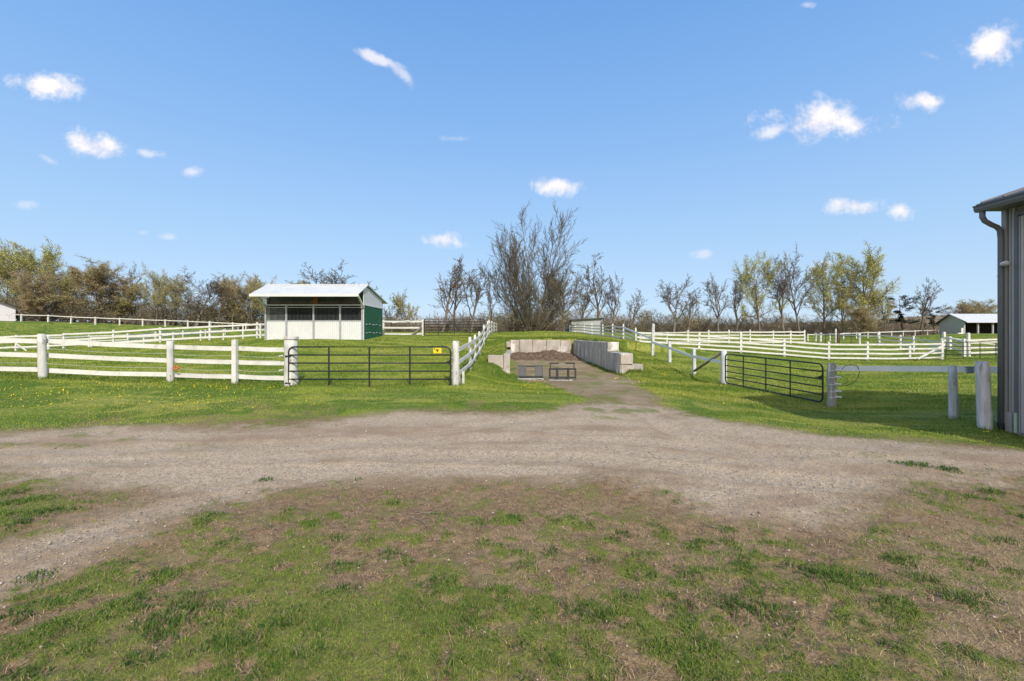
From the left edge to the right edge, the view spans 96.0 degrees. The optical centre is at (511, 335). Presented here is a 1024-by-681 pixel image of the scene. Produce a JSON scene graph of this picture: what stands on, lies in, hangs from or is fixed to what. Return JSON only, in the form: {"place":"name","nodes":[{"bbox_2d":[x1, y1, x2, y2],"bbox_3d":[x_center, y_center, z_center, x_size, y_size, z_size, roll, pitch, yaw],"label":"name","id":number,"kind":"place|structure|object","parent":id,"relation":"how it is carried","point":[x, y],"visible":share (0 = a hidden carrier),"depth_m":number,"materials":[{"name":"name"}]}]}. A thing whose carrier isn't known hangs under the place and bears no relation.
{"place":"outdoors","nodes":[
{"label":"outdoors","id":0,"kind":"place"},
{"bbox_2d":[0,315,1023,680],"bbox_3d":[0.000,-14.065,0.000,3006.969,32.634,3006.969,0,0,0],"label":"ground","id":1,"kind":"structure","parent":0,"point":[620,401],"depth_m":4.16,"materials":[{"name":"green plant"}]},
{"bbox_2d":[0,302,15,320],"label":"field barn","id":2,"kind":"structure","parent":1,"relation":"on","point":[5,310],"depth_m":95.00,"materials":[{"name":"white metal"}]},
{"bbox_2d":[0,248,36,319],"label":"deciduous tree","id":3,"kind":"object","parent":1,"relation":"on","point":[17,278],"visible":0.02,"depth_m":108.22,"materials":[{"name":"brown plant"}]},
{"bbox_2d":[0,241,37,302],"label":"deciduous tree","id":4,"kind":"object","parent":1,"relation":"on","point":[5,276],"visible":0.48,"depth_m":104.91,"materials":[{"name":"green plant"}]},
{"bbox_2d":[0,236,69,320],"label":"deciduous tree","id":5,"kind":"object","parent":1,"relation":"on","point":[48,258],"visible":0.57,"depth_m":103.20,"materials":[{"name":"green plant"}]},
{"bbox_2d":[0,265,76,320],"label":"deciduous tree","id":6,"kind":"object","parent":1,"relation":"on","point":[28,288],"visible":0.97,"depth_m":95.86,"materials":[{"name":"brown plant"}]},
{"bbox_2d":[33,268,81,321],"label":"deciduous tree","id":7,"kind":"object","parent":1,"relation":"on","point":[66,283],"visible":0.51,"depth_m":102.52,"materials":[{"name":"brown plant"}]},
{"bbox_2d":[36,262,94,305],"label":"deciduous tree","id":8,"kind":"object","parent":1,"relation":"on","point":[79,294],"visible":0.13,"depth_m":112.28,"materials":[{"name":"brown plant"}]},
{"bbox_2d":[32,253,147,322],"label":"deciduous tree","id":9,"kind":"object","parent":1,"relation":"on","point":[97,280],"visible":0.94,"depth_m":98.44,"materials":[{"name":"brown plant"}]},
{"bbox_2d":[99,281,152,323],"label":"deciduous tree","id":10,"kind":"object","parent":1,"relation":"on","point":[128,304],"visible":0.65,"depth_m":101.98,"materials":[{"name":"brown plant"}]},
{"bbox_2d":[15,314,246,329],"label":"rail fence","id":11,"kind":"object","parent":1,"relation":"on","point":[187,321],"visible":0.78,"depth_m":79.87,"materials":[{"name":"white wood"}]},
{"bbox_2d":[0,290,263,328],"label":"undergrowth","id":12,"kind":"object","parent":1,"relation":"on","point":[148,313],"visible":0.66,"depth_m":100.68,"materials":[{"name":"brown plant"}]},
{"bbox_2d":[0,321,263,350],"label":"board fence","id":13,"kind":"object","parent":1,"relation":"on","point":[258,330],"visible":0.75,"depth_m":34.90,"materials":[{"name":"white wood"}]},
{"bbox_2d":[119,261,147,302],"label":"deciduous tree","id":14,"kind":"object","parent":1,"relation":"on","point":[134,274],"visible":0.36,"depth_m":109.35,"materials":[{"name":"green plant"}]},
{"bbox_2d":[47,327,238,349],"bbox_3d":[-44.327,0.076,63.319,3.757,3.073,42.852,0,0,-10],"label":"board fence","id":15,"kind":"object","parent":1,"relation":"on","point":[88,336],"visible":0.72,"depth_m":48.62,"materials":[{"name":"white wood"}]},
{"bbox_2d":[0,334,298,386],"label":"board fence","id":16,"kind":"object","parent":1,"relation":"on","point":[41,355],"visible":0.91,"depth_m":14.02,"materials":[{"name":"wood"}]},
{"bbox_2d":[285,346,450,386],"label":"pipe gate","id":17,"kind":"structure","parent":16,"relation":"attached to","point":[369,363],"depth_m":13.71,"materials":[{"name":"black metal"}]},
{"bbox_2d":[433,348,440,352],"bbox_3d":[-2.210,0.458,13.652,0.240,0.155,0.016,0,0,0],"label":"warning sign","id":18,"kind":"object","parent":17,"relation":"attached to","point":[436,350],"visible":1,"depth_m":13.65,"materials":[{"name":"yellow plastic"}]},
{"bbox_2d":[139,261,194,324],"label":"deciduous tree","id":19,"kind":"object","parent":1,"relation":"on","point":[162,290],"visible":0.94,"depth_m":98.92,"materials":[{"name":"green plant"}]},
{"bbox_2d":[90,326,243,346],"bbox_3d":[-28.172,0.287,37.795,14.098,2.057,0.772,0,0,8],"label":"board fence","id":20,"kind":"object","parent":1,"relation":"on","point":[172,337],"visible":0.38,"depth_m":38.07,"materials":[{"name":"white wood"}]},
{"bbox_2d":[152,274,195,325],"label":"deciduous tree","id":21,"kind":"object","parent":1,"relation":"on","point":[173,292],"visible":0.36,"depth_m":105.04,"materials":[{"name":"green plant"}]},
{"bbox_2d":[168,265,251,326],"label":"deciduous tree","id":22,"kind":"object","parent":1,"relation":"on","point":[210,293],"visible":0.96,"depth_m":93.81,"materials":[{"name":"grey plant"}]},
{"bbox_2d":[205,275,243,327],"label":"deciduous tree","id":23,"kind":"object","parent":1,"relation":"on","point":[212,311],"visible":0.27,"depth_m":98.53,"materials":[{"name":"brown plant"}]},
{"bbox_2d":[218,272,263,328],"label":"deciduous tree","id":24,"kind":"object","parent":1,"relation":"on","point":[234,289],"visible":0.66,"depth_m":96.40,"materials":[{"name":"green plant"}]},
{"bbox_2d":[238,275,276,313],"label":"deciduous tree","id":25,"kind":"object","parent":1,"relation":"on","point":[254,300],"visible":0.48,"depth_m":94.34,"materials":[{"name":"green plant"}]},
{"bbox_2d":[249,284,387,339],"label":"horse shed","id":26,"kind":"structure","parent":1,"relation":"on","point":[331,311],"depth_m":28.03,"materials":[{"name":"white metal"}]},
{"bbox_2d":[267,321,284,339],"bbox_3d":[-14.340,-0.260,28.023,1.164,1.180,0.014,0,0,0],"label":"door panel","id":27,"kind":"structure","parent":26,"relation":"in","point":[275,329],"depth_m":28.02,"materials":[{"name":"white metal"}]},
{"bbox_2d":[287,321,312,338],"bbox_3d":[-12.882,-0.260,28.023,1.553,1.180,0.014,0,0,0],"label":"door panel","id":28,"kind":"structure","parent":26,"relation":"in","point":[301,329],"depth_m":28.02,"materials":[{"name":"white metal"}]},
{"bbox_2d":[315,321,338,338],"bbox_3d":[-11.249,-0.260,28.023,1.514,1.180,0.014,0,0,0],"label":"door panel","id":29,"kind":"structure","parent":26,"relation":"in","point":[323,329],"depth_m":28.02,"materials":[{"name":"white metal"}]},
{"bbox_2d":[341,321,360,339],"bbox_3d":[-9.771,-0.260,28.023,1.242,1.180,0.014,0,0,0],"label":"door panel","id":30,"kind":"structure","parent":26,"relation":"in","point":[351,330],"depth_m":28.02,"materials":[{"name":"white wood"}]},
{"bbox_2d":[285,258,382,296],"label":"deciduous tree","id":31,"kind":"object","parent":1,"relation":"on","point":[328,280],"visible":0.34,"depth_m":72.49,"materials":[{"name":"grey plant"}]},
{"bbox_2d":[256,307,517,331],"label":"undergrowth","id":32,"kind":"object","parent":1,"relation":"on","point":[460,318],"visible":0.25,"depth_m":74.24,"materials":[{"name":"brown plant"}]},
{"bbox_2d":[383,305,403,331],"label":"deciduous tree","id":33,"kind":"object","parent":1,"relation":"on","point":[390,318],"visible":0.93,"depth_m":69.39,"materials":[{"name":"grey plant"}]},
{"bbox_2d":[383,319,423,335],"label":"board fence","id":34,"kind":"object","parent":1,"relation":"on","point":[413,333],"visible":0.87,"depth_m":35.40,"materials":[{"name":"white wood"}]},
{"bbox_2d":[389,292,420,331],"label":"deciduous tree","id":35,"kind":"object","parent":1,"relation":"on","point":[398,300],"visible":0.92,"depth_m":76.13,"materials":[{"name":"green plant"}]},
{"bbox_2d":[428,254,470,331],"bbox_3d":[-8.444,-5.596,63.956,5.286,11.361,5.775,0,0,31],"label":"deciduous tree","id":36,"kind":"object","parent":1,"relation":"on","point":[450,287],"visible":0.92,"depth_m":63.13,"materials":[{"name":"brown plant"}]},
{"bbox_2d":[424,319,484,335],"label":"gate","id":37,"kind":"structure","parent":1,"relation":"on","point":[438,327],"depth_m":35.28,"materials":[{"name":"grey metal"}]},
{"bbox_2d":[435,259,479,331],"bbox_3d":[-7.285,-5.391,64.028,7.028,10.823,5.460,0,0,24],"label":"deciduous tree","id":38,"kind":"object","parent":1,"relation":"on","point":[455,304],"visible":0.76,"depth_m":63.86,"materials":[{"name":"brown plant"}]},
{"bbox_2d":[451,320,496,385],"bbox_3d":[-1.803,0.189,34.919,0.398,3.373,42.277,0,0,0],"label":"board fence","id":39,"kind":"object","parent":1,"relation":"on","point":[456,370],"visible":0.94,"depth_m":15.57,"materials":[{"name":"wood"}]},
{"bbox_2d":[455,258,497,331],"bbox_3d":[-4.737,-4.832,59.294,4.000,9.814,5.838,0,0,44],"label":"deciduous tree","id":40,"kind":"object","parent":1,"relation":"on","point":[477,290],"visible":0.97,"depth_m":59.81,"materials":[{"name":"brown plant"}]},
{"bbox_2d":[483,272,498,329],"bbox_3d":[-2.722,-4.518,64.609,2.887,9.020,2.780,0,0,-23],"label":"deciduous tree","id":41,"kind":"object","parent":1,"relation":"on","point":[488,297],"visible":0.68,"depth_m":64.18,"materials":[{"name":"brown plant"}]},
{"bbox_2d":[488,350,510,373],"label":"block wall","id":42,"kind":"structure","parent":1,"relation":"on","point":[502,361],"depth_m":21.47,"materials":[{"name":"concrete"}]},
{"bbox_2d":[1,361,998,440],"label":"dandelions","id":43,"kind":"object","parent":1,"relation":"on","point":[336,396],"visible":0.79,"depth_m":12.48,"materials":[{"name":"yellow plant"}]},
{"bbox_2d":[0,323,1023,449],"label":"lawn grass","id":44,"kind":"structure","parent":1,"relation":"on","point":[663,379],"depth_m":17.16,"materials":[{"name":"green plant"}]},
{"bbox_2d":[0,459,1023,680],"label":"grass tufts","id":45,"kind":"object","parent":1,"relation":"on","point":[181,617],"visible":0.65,"depth_m":2.68,"materials":[{"name":"green plant"}]},
{"bbox_2d":[0,412,1023,680],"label":"turf","id":46,"kind":"structure","parent":1,"relation":"on","point":[396,630],"depth_m":2.56,"materials":[{"name":"green plant"}]},
{"bbox_2d":[0,463,1023,680],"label":"dry straw","id":47,"kind":"object","parent":1,"relation":"on","point":[925,553],"visible":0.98,"depth_m":2.94,"materials":[{"name":"brown plant"}]},
{"bbox_2d":[0,384,1023,680],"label":"gravel stones","id":48,"kind":"object","parent":1,"relation":"on","point":[486,480],"visible":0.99,"depth_m":5.43,"materials":[{"name":"grey gravel"}]},
{"bbox_2d":[2,332,1023,438],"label":"long grass","id":49,"kind":"structure","parent":1,"relation":"on","point":[384,385],"depth_m":14.03,"materials":[{"name":"green plant"}]},
{"bbox_2d":[518,365,543,379],"bbox_3d":[0.806,1.632,19.990,1.120,0.670,0.461,0,0,0],"label":"loader plate","id":50,"kind":"object","parent":1,"relation":"on","point":[522,371],"visible":0.84,"depth_m":20.01,"materials":[{"name":"black metal"}]},
{"bbox_2d":[479,199,592,330],"bbox_3d":[2.697,-7.653,56.481,12.500,15.883,12.304,0,0,-23],"label":"deciduous tree","id":51,"kind":"object","parent":1,"relation":"on","point":[526,291],"visible":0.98,"depth_m":54.92,"materials":[{"name":"brown plant"}]},
{"bbox_2d":[474,296,602,332],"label":"undergrowth","id":52,"kind":"object","parent":1,"relation":"on","point":[512,322],"visible":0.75,"depth_m":56.74,"materials":[{"name":"brown plant"}]},
{"bbox_2d":[506,340,570,352],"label":"block wall","id":53,"kind":"structure","parent":1,"relation":"on","point":[526,346],"depth_m":33.00,"materials":[{"name":"concrete"}]},
{"bbox_2d":[511,349,580,360],"bbox_3d":[2.200,1.379,30.610,4.500,0.735,4.820,0,0,0],"label":"manure pile","id":54,"kind":"object","parent":1,"relation":"on","point":[548,355],"visible":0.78,"depth_m":31.07,"materials":[{"name":"brown soil"}]},
{"bbox_2d":[541,269,581,331],"bbox_3d":[6.611,-4.990,64.289,5.644,10.039,6.129,0,0,-6],"label":"deciduous tree","id":55,"kind":"object","parent":1,"relation":"on","point":[566,303],"visible":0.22,"depth_m":62.92,"materials":[{"name":"brown plant"}]},
{"bbox_2d":[549,363,575,380],"bbox_3d":[2.126,1.556,19.540,1.155,0.780,0.721,0,0,0],"label":"pallet fork frame","id":56,"kind":"object","parent":1,"relation":"on","point":[557,377],"visible":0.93,"depth_m":19.38,"materials":[{"name":"black metal"}]},
{"bbox_2d":[564,318,603,333],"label":"lean to shed","id":57,"kind":"object","parent":1,"relation":"on","point":[589,321],"visible":0.56,"depth_m":68.00,"materials":[{"name":"grey"}]},
{"bbox_2d":[570,283,597,318],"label":"deciduous tree","id":58,"kind":"object","parent":1,"relation":"on","point":[589,299],"visible":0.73,"depth_m":71.68,"materials":[{"name":"brown plant"}]},
{"bbox_2d":[563,252,613,317],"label":"deciduous tree","id":59,"kind":"object","parent":1,"relation":"on","point":[593,285],"visible":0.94,"depth_m":73.60,"materials":[{"name":"brown plant"}]},
{"bbox_2d":[390,312,809,329],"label":"undergrowth","id":60,"kind":"object","parent":1,"relation":"on","point":[650,323],"visible":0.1,"depth_m":201.41,"materials":[{"name":"brown plant"}]},
{"bbox_2d":[569,323,636,340],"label":"board fence","id":61,"kind":"object","parent":1,"relation":"on","point":[602,328],"visible":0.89,"depth_m":43.94,"materials":[{"name":"white wood"}]},
{"bbox_2d":[574,340,642,372],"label":"block wall","id":62,"kind":"structure","parent":1,"relation":"on","point":[602,354],"depth_m":24.52,"materials":[{"name":"grey concrete"}]},
{"bbox_2d":[599,273,624,332],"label":"deciduous tree","id":63,"kind":"object","parent":1,"relation":"on","point":[613,297],"visible":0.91,"depth_m":75.98,"materials":[{"name":"brown plant"}]},
{"bbox_2d":[626,288,646,332],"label":"deciduous tree","id":64,"kind":"object","parent":1,"relation":"on","point":[634,307],"visible":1,"depth_m":83.72,"materials":[{"name":"brown plant"}]},
{"bbox_2d":[623,324,726,383],"bbox_3d":[9.101,0.834,27.884,0.653,3.182,17.253,0,0,0],"label":"single rail fence","id":65,"kind":"object","parent":1,"relation":"on","point":[693,356],"visible":0.77,"depth_m":23.13,"materials":[{"name":"white wood"}]},
{"bbox_2d":[656,275,700,333],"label":"deciduous tree","id":66,"kind":"object","parent":1,"relation":"on","point":[669,299],"visible":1,"depth_m":84.75,"materials":[{"name":"brown plant"}]},
{"bbox_2d":[680,289,701,330],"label":"deciduous tree","id":67,"kind":"object","parent":1,"relation":"on","point":[693,305],"visible":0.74,"depth_m":89.09,"materials":[{"name":"brown plant"}]},
{"bbox_2d":[700,275,731,331],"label":"deciduous tree","id":68,"kind":"object","parent":1,"relation":"on","point":[715,297],"visible":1,"depth_m":92.34,"materials":[{"name":"brown plant"}]},
{"bbox_2d":[639,330,804,343],"bbox_3d":[21.832,0.356,48.567,16.337,1.837,2.121,0,0,18],"label":"board fence","id":69,"kind":"object","parent":1,"relation":"on","point":[750,335],"visible":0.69,"depth_m":47.25,"materials":[{"name":"white wood"}]},
{"bbox_2d":[532,307,942,334],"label":"undergrowth","id":70,"kind":"object","parent":1,"relation":"on","point":[681,327],"visible":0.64,"depth_m":99.53,"materials":[{"name":"brown plant"}]},
{"bbox_2d":[728,278,760,331],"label":"deciduous tree","id":71,"kind":"object","parent":1,"relation":"on","point":[738,293],"visible":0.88,"depth_m":93.26,"materials":[{"name":"brown plant"}]},
{"bbox_2d":[730,250,791,333],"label":"deciduous tree","id":72,"kind":"object","parent":1,"relation":"on","point":[746,281],"visible":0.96,"depth_m":91.21,"materials":[{"name":"green plant"}]},
{"bbox_2d":[725,353,823,401],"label":"pipe gate","id":73,"kind":"structure","parent":1,"relation":"on","point":[821,377],"depth_m":16.08,"materials":[{"name":"black metal"}]},
{"bbox_2d":[761,261,791,334],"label":"deciduous tree","id":74,"kind":"object","parent":1,"relation":"on","point":[785,284],"visible":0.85,"depth_m":91.55,"materials":[{"name":"brown plant"}]},
{"bbox_2d":[636,332,943,360],"bbox_3d":[19.902,0.945,33.596,21.254,2.398,1.004,0,0,7],"label":"board fence","id":75,"kind":"object","parent":1,"relation":"on","point":[828,348],"visible":0.85,"depth_m":33.65,"materials":[{"name":"white wood"}]},
{"bbox_2d":[753,246,829,334],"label":"deciduous tree","id":76,"kind":"object","parent":1,"relation":"on","point":[807,278],"visible":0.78,"depth_m":93.04,"materials":[{"name":"brown plant"}]},
{"bbox_2d":[802,255,849,333],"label":"deciduous tree","id":77,"kind":"object","parent":1,"relation":"on","point":[824,279],"visible":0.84,"depth_m":96.62,"materials":[{"name":"green plant"}]},
{"bbox_2d":[813,272,869,331],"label":"deciduous tree","id":78,"kind":"object","parent":1,"relation":"on","point":[848,288],"visible":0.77,"depth_m":95.91,"materials":[{"name":"green plant"}]},
{"bbox_2d":[815,329,879,345],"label":"rail fence","id":79,"kind":"object","parent":1,"relation":"on","point":[837,339],"visible":0.81,"depth_m":49.87,"materials":[{"name":"white wood"}]},
{"bbox_2d":[832,304,882,336],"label":"deciduous tree","id":80,"kind":"object","parent":1,"relation":"on","point":[858,313],"visible":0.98,"depth_m":90.68,"materials":[{"name":"brown plant"}]},
{"bbox_2d":[825,239,901,336],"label":"deciduous tree","id":81,"kind":"object","parent":1,"relation":"on","point":[871,263],"visible":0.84,"depth_m":93.72,"materials":[{"name":"green plant"}]},
{"bbox_2d":[807,330,938,340],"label":"rail fence","id":82,"kind":"object","parent":1,"relation":"on","point":[875,332],"visible":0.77,"depth_m":87.54,"materials":[{"name":"white wood"}]},
{"bbox_2d":[807,332,940,343],"bbox_3d":[37.376,0.480,48.150,11.705,1.667,0.891,0,0,17],"label":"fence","id":83,"kind":"object","parent":1,"relation":"on","point":[825,338],"visible":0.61,"depth_m":48.98,"materials":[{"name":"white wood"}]},
{"bbox_2d":[862,280,896,334],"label":"deciduous tree","id":84,"kind":"object","parent":1,"relation":"on","point":[886,316],"visible":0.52,"depth_m":98.14,"materials":[{"name":"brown plant"}]},
{"bbox_2d":[880,294,920,335],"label":"pine tree","id":85,"kind":"object","parent":1,"relation":"on","point":[901,319],"visible":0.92,"depth_m":99.91,"materials":[{"name":"green plant"}]},
{"bbox_2d":[879,332,942,351],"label":"board fence","id":86,"kind":"object","parent":1,"relation":"on","point":[900,337],"visible":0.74,"depth_m":41.76,"materials":[{"name":"white wood"}]},
{"bbox_2d":[827,363,996,406],"bbox_3d":[11.116,1.658,12.503,0.632,1.801,4.501,0,0,-37],"label":"single rail fence","id":87,"kind":"object","parent":1,"relation":"on","point":[832,383],"visible":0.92,"depth_m":13.69,"materials":[{"name":"grey wood"}]},
{"bbox_2d":[906,277,943,334],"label":"deciduous tree","id":88,"kind":"object","parent":1,"relation":"on","point":[922,311],"visible":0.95,"depth_m":102.73,"materials":[{"name":"brown plant"}]},
{"bbox_2d":[919,306,948,334],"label":"pine tree","id":89,"kind":"object","parent":1,"relation":"on","point":[933,317],"visible":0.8,"depth_m":106.09,"materials":[{"name":"green plant"}]},
{"bbox_2d":[948,365,958,418],"bbox_3d":[11.008,1.571,11.498,0.194,1.622,0.197,0,0,0],"label":"wooden post","id":90,"kind":"object","parent":1,"relation":"on","point":[953,408],"visible":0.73,"depth_m":11.45,"materials":[{"name":"white wood"}]},
{"bbox_2d":[934,314,996,333],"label":"open shelter","id":91,"kind":"object","parent":1,"relation":"on","point":[968,323],"visible":0.49,"depth_m":88.67,"materials":[{"name":"white metal"}]},
{"bbox_2d":[937,300,995,319],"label":"deciduous tree","id":92,"kind":"object","parent":1,"relation":"on","point":[966,309],"visible":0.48,"depth_m":115.70,"materials":[{"name":"brown plant"}]},
{"bbox_2d":[942,332,996,356],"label":"board fence","id":93,"kind":"object","parent":1,"relation":"on","point":[950,338],"visible":0.52,"depth_m":35.01,"materials":[{"name":"white wood"}]},
{"bbox_2d":[945,342,996,358],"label":"pipe gate","id":94,"kind":"structure","parent":1,"relation":"on","point":[980,350],"depth_m":31.48,"materials":[{"name":"grey metal"}]},
{"bbox_2d":[953,298,996,313],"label":"deciduous tree","id":95,"kind":"object","parent":1,"relation":"on","point":[983,307],"visible":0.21,"depth_m":118.26,"materials":[{"name":"brown plant"}]},
{"bbox_2d":[975,361,992,429],"bbox_3d":[9.319,1.332,9.101,0.265,1.632,0.238,0,0,0],"label":"wooden post","id":96,"kind":"object","parent":1,"relation":"on","point":[984,415],"visible":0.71,"depth_m":9.03,"materials":[{"name":"white wood"}]},
{"bbox_2d":[972,187,1023,435],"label":"grey barn","id":97,"kind":"structure","parent":1,"relation":"on","point":[1010,328],"depth_m":8.99,"materials":[{"name":"metal"}]},
{"bbox_2d":[1000,261,1009,265],"bbox_3d":[9.626,-1.400,9.019,0.222,0.120,0.111,0,0,-17],"label":"security light","id":98,"kind":"object","parent":97,"relation":"attached to","point":[1005,263],"visible":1,"depth_m":8.98,"materials":[{"name":"white plastic"}]},
{"bbox_2d":[1021,215,1023,432],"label":"door panel","id":99,"kind":"structure","parent":97,"relation":"in","point":[1022,217],"depth_m":8.79,"materials":[{"name":"grey metal"}]},
{"bbox_2d":[0,0,1023,325],"label":"sky","id":100,"kind":"structure","parent":0,"point":[267,139],"materials":[{"name":"blue"}]}
]}

